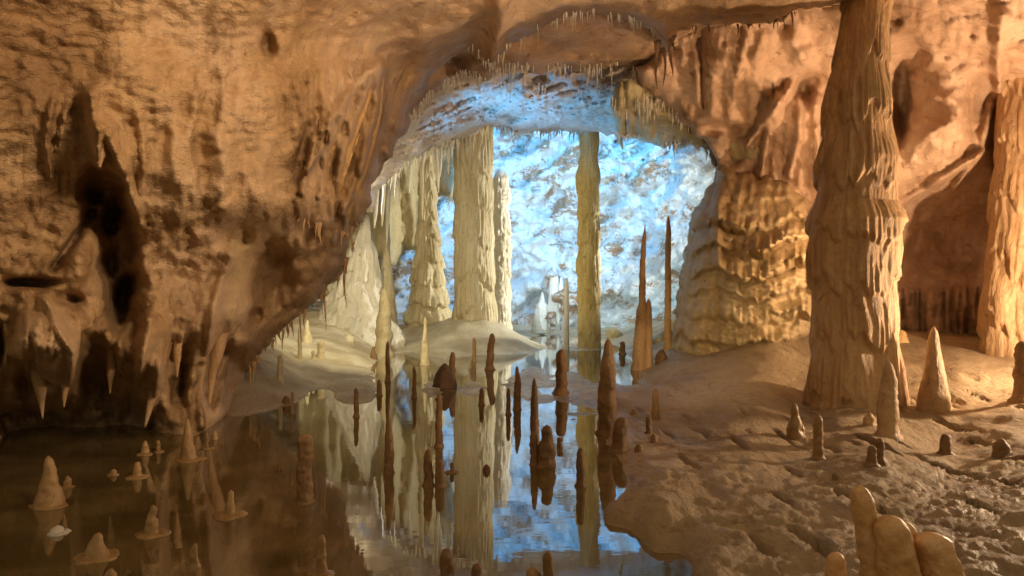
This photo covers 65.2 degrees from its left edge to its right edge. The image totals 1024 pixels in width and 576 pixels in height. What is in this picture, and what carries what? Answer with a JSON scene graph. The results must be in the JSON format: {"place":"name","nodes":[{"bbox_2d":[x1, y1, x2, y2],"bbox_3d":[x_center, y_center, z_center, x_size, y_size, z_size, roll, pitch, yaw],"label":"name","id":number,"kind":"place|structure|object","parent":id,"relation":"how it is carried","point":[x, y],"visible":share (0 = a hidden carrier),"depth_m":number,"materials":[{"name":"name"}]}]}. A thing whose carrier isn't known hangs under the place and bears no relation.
{"place":"outdoors","nodes":[
{"label":"outdoors","id":0,"kind":"place"},
{"bbox_2d":[0,332,690,575],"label":"water","id":1,"kind":"structure","parent":0,"point":[512,512],"depth_m":7.86,"materials":[{"name":"liquid"}]},
{"bbox_2d":[28,456,67,509],"bbox_3d":[-4.258,1.896,7.352,0.304,0.708,0.350,0,0,-41],"label":"stalagmite","id":2,"kind":"object","parent":1,"relation":"on","point":[50,495],"visible":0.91,"depth_m":7.30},
{"bbox_2d":[47,525,71,536],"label":"stalagmite","id":3,"kind":"object","parent":1,"relation":"in","point":[57,530],"visible":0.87,"depth_m":6.48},
{"bbox_2d":[61,475,74,488],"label":"stalagmite","id":4,"kind":"object","parent":1,"relation":"in","point":[67,483],"visible":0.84,"depth_m":8.01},
{"bbox_2d":[73,532,119,564],"bbox_3d":[-3.097,2.033,5.963,0.309,0.434,0.347,0,0,-25],"label":"stalagmite","id":5,"kind":"object","parent":1,"relation":"in","point":[96,551],"visible":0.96,"depth_m":5.88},
{"bbox_2d":[104,568,116,575],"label":"stalagmite","id":6,"kind":"object","parent":1,"relation":"in","point":[110,572],"visible":1,"depth_m":5.38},
{"bbox_2d":[125,462,148,479],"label":"stalagmite","id":7,"kind":"object","parent":1,"relation":"in","point":[137,473],"visible":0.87,"depth_m":8.42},
{"bbox_2d":[136,440,152,455],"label":"stalagmite","id":8,"kind":"object","parent":1,"relation":"in","point":[145,450],"visible":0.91,"depth_m":9.59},
{"bbox_2d":[134,505,171,539],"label":"stalagmite","id":9,"kind":"object","parent":1,"relation":"in","point":[152,530],"visible":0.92,"depth_m":6.45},
{"bbox_2d":[154,440,164,452],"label":"stalagmite","id":10,"kind":"object","parent":1,"relation":"in","point":[158,447],"visible":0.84,"depth_m":9.74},
{"bbox_2d":[175,419,206,462],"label":"stalagmite","id":11,"kind":"object","parent":1,"relation":"on","point":[188,452],"visible":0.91,"depth_m":9.27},
{"bbox_2d":[187,543,200,575],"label":"stalagmite","id":12,"kind":"object","parent":1,"relation":"in","point":[194,569],"visible":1,"depth_m":5.33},
{"bbox_2d":[194,436,201,449],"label":"stalagmite","id":13,"kind":"object","parent":1,"relation":"in","point":[197,443],"visible":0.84,"depth_m":9.91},
{"bbox_2d":[201,433,214,449],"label":"stalagmite","id":14,"kind":"object","parent":1,"relation":"in","point":[206,447],"visible":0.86,"depth_m":9.93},
{"bbox_2d":[212,490,247,520],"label":"stalagmite","id":15,"kind":"object","parent":1,"relation":"in","point":[230,512],"visible":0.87,"depth_m":7.00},
{"bbox_2d":[293,434,314,504],"bbox_3d":[-1.931,1.803,7.480,0.189,0.894,0.196,0,0,34],"label":"stalagmite","id":16,"kind":"object","parent":1,"relation":"on","point":[304,489],"visible":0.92,"depth_m":7.42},
{"bbox_2d":[306,535,334,575],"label":"stalagmite","id":17,"kind":"object","parent":1,"relation":"in","point":[322,568],"visible":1,"depth_m":5.55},
{"bbox_2d":[383,416,394,473],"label":"stalagmite","id":18,"kind":"object","parent":1,"relation":"in","point":[389,454],"visible":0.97,"depth_m":8.62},
{"bbox_2d":[422,449,433,486],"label":"stalagmite","id":19,"kind":"object","parent":1,"relation":"in","point":[428,473],"visible":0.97,"depth_m":8.06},
{"bbox_2d":[434,393,443,447],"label":"stalagmite","id":20,"kind":"object","parent":1,"relation":"in","point":[438,430],"visible":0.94,"depth_m":10.04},
{"bbox_2d":[433,459,447,487],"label":"stalagmite","id":21,"kind":"object","parent":1,"relation":"in","point":[439,475],"visible":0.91,"depth_m":8.04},
{"bbox_2d":[440,548,455,575],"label":"stalagmite","id":22,"kind":"object","parent":1,"relation":"in","point":[447,565],"visible":1,"depth_m":5.25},
{"bbox_2d":[445,462,458,473],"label":"stalagmite","id":23,"kind":"object","parent":1,"relation":"in","point":[451,471],"visible":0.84,"depth_m":8.66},
{"bbox_2d":[471,563,481,575],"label":"stalagmite","id":24,"kind":"object","parent":1,"relation":"in","point":[476,569],"visible":1,"depth_m":5.25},
{"bbox_2d":[529,432,537,465],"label":"stalagmite","id":25,"kind":"object","parent":1,"relation":"in","point":[534,452],"visible":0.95,"depth_m":9.01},
{"bbox_2d":[525,566,541,575],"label":"stalagmite","id":26,"kind":"object","parent":1,"relation":"on","point":[532,571],"visible":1,"depth_m":5.25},
{"bbox_2d":[542,551,553,575],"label":"stalagmite","id":27,"kind":"object","parent":1,"relation":"in","point":[548,568],"visible":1,"depth_m":5.25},
{"bbox_2d":[318,146,453,298],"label":"cave wall","id":28,"kind":"structure","parent":0,"point":[402,228],"depth_m":30.75,"materials":[{"name":"stone"}]},
{"bbox_2d":[0,0,843,437],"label":"cave wall","id":29,"kind":"structure","parent":0,"point":[218,130],"depth_m":9.41,"materials":[{"name":"stone"}]},
{"bbox_2d":[29,369,47,418],"bbox_3d":[-5.451,1.165,9.193,0.212,0.675,0.219,0,0,0],"label":"stalactite","id":30,"kind":"object","parent":29,"relation":"hanging from","point":[40,383],"visible":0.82,"depth_m":9.15},
{"bbox_2d":[61,385,68,407],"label":"stalactite","id":31,"kind":"object","parent":29,"relation":"hanging from","point":[64,389],"visible":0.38,"depth_m":9.28},
{"bbox_2d":[93,147,105,167],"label":"stalactite","id":32,"kind":"object","parent":29,"relation":"hanging from","point":[102,157],"visible":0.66,"depth_m":7.58},
{"bbox_2d":[107,350,115,393],"bbox_3d":[-4.790,0.944,9.603,0.138,0.646,0.134,0,0,0],"label":"stalactite","id":33,"kind":"object","parent":29,"relation":"hanging from","point":[111,364],"visible":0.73,"depth_m":9.56},
{"bbox_2d":[144,341,172,426],"bbox_3d":[-4.481,1.204,10.189,0.328,1.129,0.285,0,0,-38],"label":"stalactite","id":34,"kind":"object","parent":29,"relation":"hanging from","point":[151,400],"visible":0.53,"depth_m":10.17},
{"bbox_2d":[173,340,182,377],"bbox_3d":[-4.250,0.765,10.201,0.141,0.755,0.132,0,0,0],"label":"stalactite","id":35,"kind":"object","parent":29,"relation":"hanging from","point":[177,347],"visible":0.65,"depth_m":10.17},
{"bbox_2d":[201,364,205,401],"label":"stalactite","id":36,"kind":"object","parent":29,"relation":"hanging from","point":[202,379],"visible":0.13,"depth_m":11.39},
{"bbox_2d":[208,333,228,404],"bbox_3d":[-4.240,1.102,11.604,0.336,1.199,0.265,0,0,0],"label":"stalactite","id":37,"kind":"object","parent":29,"relation":"hanging from","point":[217,352],"visible":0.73,"depth_m":11.55},
{"bbox_2d":[328,145,335,178],"bbox_3d":[-2.569,-1.891,11.210,0.487,1.302,0.456,0,0,17],"label":"drapery","id":38,"kind":"object","parent":29,"relation":"hanging from","point":[332,151],"visible":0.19,"depth_m":11.05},
{"bbox_2d":[335,133,360,213],"bbox_3d":[-2.604,-1.641,11.955,0.715,1.316,0.327,0,0,40],"label":"drapery","id":39,"kind":"object","parent":29,"relation":"hanging from","point":[343,174],"visible":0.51,"depth_m":11.74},
{"bbox_2d":[340,89,372,181],"bbox_3d":[-2.247,-2.418,11.770,0.623,1.890,0.293,0,0,-27],"label":"drapery","id":40,"kind":"object","parent":29,"relation":"hanging from","point":[351,146],"visible":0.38,"depth_m":11.68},
{"bbox_2d":[347,78,383,218],"bbox_3d":[-2.295,-2.252,12.406,0.841,2.307,0.263,0,0,24],"label":"drapery","id":41,"kind":"object","parent":29,"relation":"hanging from","point":[360,181],"visible":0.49,"depth_m":12.35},
{"bbox_2d":[654,39,660,88],"bbox_3d":[2.296,-3.526,12.617,0.106,0.772,0.084,0,0,13],"label":"stalactite","id":42,"kind":"object","parent":29,"relation":"hanging from","point":[658,42],"visible":1,"depth_m":12.60,"materials":[{"name":"stone"}]},
{"bbox_2d":[662,47,666,84],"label":"stalactite","id":43,"kind":"object","parent":29,"relation":"hanging from","point":[664,56],"visible":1,"depth_m":12.77,"materials":[{"name":"stone"}]},
{"bbox_2d":[668,38,673,74],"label":"stalactite","id":44,"kind":"object","parent":29,"relation":"hanging from","point":[670,51],"visible":1,"depth_m":12.60,"materials":[{"name":"stone"}]},
{"bbox_2d":[311,126,715,330],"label":"cave wall","id":45,"kind":"structure","parent":0,"point":[651,187],"depth_m":37.46,"materials":[{"name":"stone"}]},
{"bbox_2d":[367,62,708,212],"bbox_3d":[0.551,-4.609,23.619,13.190,5.908,14.182,0,0,0],"label":"cave vault","id":46,"kind":"object","parent":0,"point":[454,113],"visible":0.31,"depth_m":21.61,"materials":[{"name":"stone"}]},
{"bbox_2d":[373,190,378,227],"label":"stalactite","id":47,"kind":"object","parent":46,"relation":"hanging from","point":[375,212],"visible":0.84,"depth_m":24.75},
{"bbox_2d":[381,188,385,226],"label":"stalactite","id":48,"kind":"object","parent":46,"relation":"hanging from","point":[383,207],"visible":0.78,"depth_m":25.46},
{"bbox_2d":[385,178,390,242],"bbox_3d":[-4.101,-2.637,26.498,0.212,2.376,0.190,0,0,0],"label":"stalactite","id":49,"kind":"object","parent":46,"relation":"hanging from","point":[387,202],"visible":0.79,"depth_m":26.44},
{"bbox_2d":[395,176,399,213],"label":"stalactite","id":50,"kind":"object","parent":46,"relation":"hanging from","point":[397,191],"visible":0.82,"depth_m":24.75},
{"bbox_2d":[407,163,411,192],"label":"stalactite","id":51,"kind":"object","parent":46,"relation":"hanging from","point":[409,170],"visible":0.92,"depth_m":24.75},
{"bbox_2d":[419,157,423,219],"bbox_3d":[-2.832,-3.146,24.999,0.170,2.025,0.178,0,0,0],"label":"stalactite","id":52,"kind":"object","parent":46,"relation":"hanging from","point":[421,183],"visible":0.81,"depth_m":24.95},
{"bbox_2d":[434,149,439,192],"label":"stalactite","id":53,"kind":"object","parent":46,"relation":"hanging from","point":[437,179],"visible":0.6,"depth_m":25.44},
{"bbox_2d":[439,146,442,176],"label":"stalactite","id":54,"kind":"object","parent":46,"relation":"hanging from","point":[440,158],"visible":0.88,"depth_m":25.25},
{"bbox_2d":[446,145,449,173],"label":"stalactite","id":55,"kind":"object","parent":46,"relation":"hanging from","point":[448,158],"visible":0.87,"depth_m":24.76},
{"bbox_2d":[384,9,716,191],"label":"straws","id":56,"kind":"object","parent":46,"relation":"hanging from","point":[445,144],"visible":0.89,"depth_m":18.64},
{"bbox_2d":[396,13,702,141],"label":"cave ceiling","id":57,"kind":"structure","parent":0,"point":[596,38],"depth_m":16.70,"materials":[{"name":"stone"}]},
{"bbox_2d":[226,306,1023,575],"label":"cave floor","id":58,"kind":"structure","parent":0,"point":[725,476],"depth_m":9.57,"materials":[{"name":"stone"}]},
{"bbox_2d":[277,355,284,382],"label":"stalagmite","id":59,"kind":"object","parent":58,"relation":"on","point":[280,370],"visible":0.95,"depth_m":15.26,"materials":[{"name":"stone"}]},
{"bbox_2d":[290,392,294,413],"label":"stalagmite","id":60,"kind":"object","parent":58,"relation":"on","point":[292,404],"visible":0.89,"depth_m":12.70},
{"bbox_2d":[297,326,302,359],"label":"stalagmite","id":61,"kind":"object","parent":58,"relation":"on","point":[299,355],"visible":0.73,"depth_m":19.02,"materials":[{"name":"stone"}]},
{"bbox_2d":[302,320,312,342],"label":"stalagmite","id":62,"kind":"object","parent":58,"relation":"on","point":[307,337],"visible":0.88,"depth_m":21.42,"materials":[{"name":"stone"}]},
{"bbox_2d":[317,341,325,358],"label":"stalagmite","id":63,"kind":"object","parent":58,"relation":"on","point":[320,350],"visible":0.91,"depth_m":19.47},
{"bbox_2d":[343,334,354,343],"bbox_3d":[-4.718,1.476,23.151,0.345,0.315,0.334,0,0,0],"label":"boulder","id":64,"kind":"object","parent":58,"relation":"on","point":[349,338],"visible":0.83,"depth_m":23.03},
{"bbox_2d":[353,388,359,417],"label":"stalagmite","id":65,"kind":"object","parent":58,"relation":"on","point":[356,406],"visible":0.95,"depth_m":12.37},
{"bbox_2d":[318,214,405,348],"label":"stalagmite massif","id":66,"kind":"structure","parent":58,"relation":"on","point":[356,316],"depth_m":25.30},
{"bbox_2d":[370,346,377,359],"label":"stalagmite","id":67,"kind":"object","parent":58,"relation":"on","point":[373,355],"visible":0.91,"depth_m":22.08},
{"bbox_2d":[376,380,382,395],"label":"stalagmite","id":68,"kind":"object","parent":58,"relation":"on","point":[379,388],"visible":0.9,"depth_m":14.82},
{"bbox_2d":[375,288,393,355],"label":"stalagmite","id":69,"kind":"object","parent":58,"relation":"on","point":[383,333],"visible":0.95,"depth_m":23.64,"materials":[{"name":"stone"}]},
{"bbox_2d":[384,341,390,381],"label":"stalagmite","id":70,"kind":"object","parent":58,"relation":"on","point":[387,365],"visible":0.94,"depth_m":17.02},
{"bbox_2d":[381,243,397,324],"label":"column","id":71,"kind":"structure","parent":58,"relation":"on","point":[386,269],"depth_m":26.36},
{"bbox_2d":[411,366,416,397],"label":"stalagmite","id":72,"kind":"object","parent":58,"relation":"on","point":[414,393],"visible":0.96,"depth_m":14.55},
{"bbox_2d":[420,317,430,364],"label":"stalagmite","id":73,"kind":"object","parent":58,"relation":"on","point":[425,359],"visible":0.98,"depth_m":20.79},
{"bbox_2d":[403,149,451,326],"bbox_3d":[-3.101,-1.851,29.513,1.912,7.350,2.057,0,0,0],"label":"stalagmite","id":74,"kind":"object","parent":58,"relation":"on","point":[429,299],"depth_m":29.09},
{"bbox_2d":[432,363,456,388],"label":"stalagmite","id":75,"kind":"object","parent":58,"relation":"on","point":[444,378],"visible":0.77,"depth_m":15.99,"materials":[{"name":"stone"}]},
{"bbox_2d":[449,352,455,378],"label":"stalagmite","id":76,"kind":"object","parent":58,"relation":"on","point":[452,362],"visible":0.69,"depth_m":16.45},
{"bbox_2d":[451,125,497,321],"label":"column","id":77,"kind":"structure","parent":58,"relation":"on","point":[474,261],"depth_m":26.62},
{"bbox_2d":[472,338,476,361],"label":"stalagmite","id":78,"kind":"object","parent":58,"relation":"on","point":[474,349],"visible":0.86,"depth_m":21.71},
{"bbox_2d":[478,388,484,405],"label":"stalagmite","id":79,"kind":"object","parent":58,"relation":"on","point":[481,397],"visible":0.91,"depth_m":13.61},
{"bbox_2d":[484,333,495,369],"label":"stalagmite","id":80,"kind":"object","parent":58,"relation":"on","point":[490,355],"visible":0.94,"depth_m":19.55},
{"bbox_2d":[493,169,512,329],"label":"column","id":81,"kind":"structure","parent":58,"relation":"on","point":[502,235],"depth_m":30.70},
{"bbox_2d":[505,388,511,414],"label":"stalagmite","id":82,"kind":"object","parent":58,"relation":"on","point":[508,405],"visible":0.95,"depth_m":12.59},
{"bbox_2d":[512,366,521,409],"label":"stalagmite","id":83,"kind":"object","parent":58,"relation":"on","point":[517,396],"visible":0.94,"depth_m":13.12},
{"bbox_2d":[529,378,539,444],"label":"stalagmite","id":84,"kind":"object","parent":58,"relation":"on","point":[534,418],"visible":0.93,"depth_m":10.18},
{"bbox_2d":[530,308,545,334],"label":"stalagmite","id":85,"kind":"object","parent":58,"relation":"on","point":[536,327],"visible":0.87,"depth_m":34.30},
{"bbox_2d":[536,292,547,329],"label":"stalagmite","id":86,"kind":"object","parent":58,"relation":"on","point":[542,306],"depth_m":37.37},
{"bbox_2d":[536,425,555,467],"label":"stalagmite","id":87,"kind":"object","parent":58,"relation":"on","point":[546,453],"visible":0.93,"depth_m":8.95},
{"bbox_2d":[548,267,559,329],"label":"dripstone pillar","id":88,"kind":"structure","parent":58,"relation":"on","point":[553,289],"depth_m":37.39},
{"bbox_2d":[552,349,568,394],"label":"stalagmite","id":89,"kind":"object","parent":58,"relation":"on","point":[561,380],"visible":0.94,"depth_m":15.07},
{"bbox_2d":[564,279,569,349],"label":"pillar","id":90,"kind":"structure","parent":58,"relation":"on","point":[566,316],"depth_m":25.94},
{"bbox_2d":[574,448,586,487],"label":"stalagmite","id":91,"kind":"object","parent":58,"relation":"on","point":[580,476],"visible":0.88,"depth_m":8.02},
{"bbox_2d":[575,131,600,348],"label":"column","id":92,"kind":"structure","parent":58,"relation":"on","point":[588,258],"depth_m":26.02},
{"bbox_2d":[594,339,617,435],"bbox_3d":[1.308,1.465,10.978,0.376,1.541,0.362,0,0,0],"label":"stalagmite","id":93,"kind":"object","parent":58,"relation":"on","point":[607,407],"visible":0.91,"depth_m":10.89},
{"bbox_2d":[605,327,622,338],"bbox_3d":[3.818,1.766,30.243,0.616,0.561,0.700,0,0,36],"label":"boulder","id":94,"kind":"object","parent":58,"relation":"on","point":[613,332],"visible":0.71,"depth_m":30.02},
{"bbox_2d":[608,417,629,454],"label":"stalagmite","id":95,"kind":"object","parent":58,"relation":"on","point":[619,443],"visible":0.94,"depth_m":9.65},
{"bbox_2d":[618,341,626,354],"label":"stalagmite","id":96,"kind":"object","parent":58,"relation":"on","point":[622,348],"visible":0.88,"depth_m":24.13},
{"bbox_2d":[630,227,652,370],"bbox_3d":[3.179,0.363,19.504,0.572,3.774,0.379,0,0,0],"label":"stalagmite","id":97,"kind":"object","parent":58,"relation":"on","point":[642,356],"visible":0.97,"depth_m":19.41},
{"bbox_2d":[644,416,653,433],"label":"stalagmite","id":98,"kind":"object","parent":58,"relation":"on","point":[649,429],"visible":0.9,"depth_m":10.59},
{"bbox_2d":[650,433,657,442],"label":"stalagmite","id":99,"kind":"object","parent":58,"relation":"on","point":[653,438],"visible":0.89,"depth_m":9.99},
{"bbox_2d":[651,389,660,419],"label":"stalagmite","id":100,"kind":"object","parent":58,"relation":"on","point":[655,408],"visible":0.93,"depth_m":11.82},
{"bbox_2d":[653,336,663,344],"bbox_3d":[4.293,1.599,23.407,0.368,0.375,0.340,0,0,0],"label":"boulder","id":101,"kind":"object","parent":58,"relation":"on","point":[658,339],"visible":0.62,"depth_m":23.29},
{"bbox_2d":[654,349,667,364],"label":"stalagmite","id":102,"kind":"object","parent":58,"relation":"on","point":[661,356],"visible":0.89,"depth_m":19.25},
{"bbox_2d":[662,216,671,350],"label":"stalagmite","id":103,"kind":"object","parent":58,"relation":"on","point":[667,326],"visible":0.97,"depth_m":20.94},
{"bbox_2d":[671,165,810,355],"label":"flowstone bank","id":104,"kind":"structure","parent":58,"relation":"on","point":[742,280],"depth_m":16.85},
{"bbox_2d":[786,403,805,439],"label":"stalagmite","id":105,"kind":"object","parent":58,"relation":"on","point":[795,429],"visible":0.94,"depth_m":10.02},
{"bbox_2d":[810,415,826,460],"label":"stalagmite","id":106,"kind":"object","parent":58,"relation":"on","point":[818,450],"visible":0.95,"depth_m":8.73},
{"bbox_2d":[825,552,846,575],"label":"stalagmite","id":107,"kind":"object","parent":58,"relation":"on","point":[835,564],"visible":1,"depth_m":4.58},
{"bbox_2d":[802,0,909,409],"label":"column","id":108,"kind":"structure","parent":58,"relation":"on","point":[857,220],"depth_m":11.55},
{"bbox_2d":[863,413,875,425],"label":"stalagmite","id":109,"kind":"object","parent":58,"relation":"on","point":[869,419],"visible":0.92,"depth_m":10.31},
{"bbox_2d":[864,446,880,467],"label":"stalagmite","id":110,"kind":"object","parent":58,"relation":"on","point":[871,461],"visible":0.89,"depth_m":7.78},
{"bbox_2d":[875,438,887,466],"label":"stalagmite","id":111,"kind":"object","parent":58,"relation":"on","point":[880,448],"visible":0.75,"depth_m":7.90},
{"bbox_2d":[874,361,902,441],"bbox_3d":[4.608,1.482,9.819,0.361,1.169,0.369,0,0,0],"label":"stalagmite","id":112,"kind":"object","parent":58,"relation":"on","point":[887,411],"visible":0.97,"depth_m":9.73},
{"bbox_2d":[899,330,908,342],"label":"stalagmite","id":113,"kind":"object","parent":58,"relation":"on","point":[903,338],"visible":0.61,"depth_m":16.32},
{"bbox_2d":[850,485,964,575],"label":"stalagmite cluster","id":114,"kind":"object","parent":58,"relation":"on","point":[890,545],"visible":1,"depth_m":4.12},
{"bbox_2d":[916,327,951,412],"bbox_3d":[6.009,1.245,11.403,0.522,1.393,0.514,0,0,0],"label":"stalagmite","id":115,"kind":"object","parent":58,"relation":"on","point":[933,395],"visible":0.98,"depth_m":11.29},
{"bbox_2d":[935,434,955,454],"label":"stalagmite","id":116,"kind":"object","parent":58,"relation":"on","point":[945,445],"visible":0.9,"depth_m":9.06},
{"bbox_2d":[976,78,1023,356],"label":"column","id":117,"kind":"structure","parent":58,"relation":"on","point":[1000,324],"depth_m":14.72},
{"bbox_2d":[991,439,1011,457],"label":"stalagmite","id":118,"kind":"object","parent":58,"relation":"on","point":[1000,447],"visible":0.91,"depth_m":8.59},
{"bbox_2d":[1007,341,1023,403],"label":"stalagmite","id":119,"kind":"object","parent":58,"relation":"on","point":[1017,396],"visible":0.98,"depth_m":10.99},
{"bbox_2d":[610,69,760,163],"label":"stalactites","id":120,"kind":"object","parent":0,"point":[660,128],"depth_m":19.43,"materials":[{"name":"stone"}]},
{"bbox_2d":[634,0,1023,335],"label":"cave wall","id":121,"kind":"structure","parent":0,"point":[955,65],"depth_m":16.22,"materials":[{"name":"stone"}]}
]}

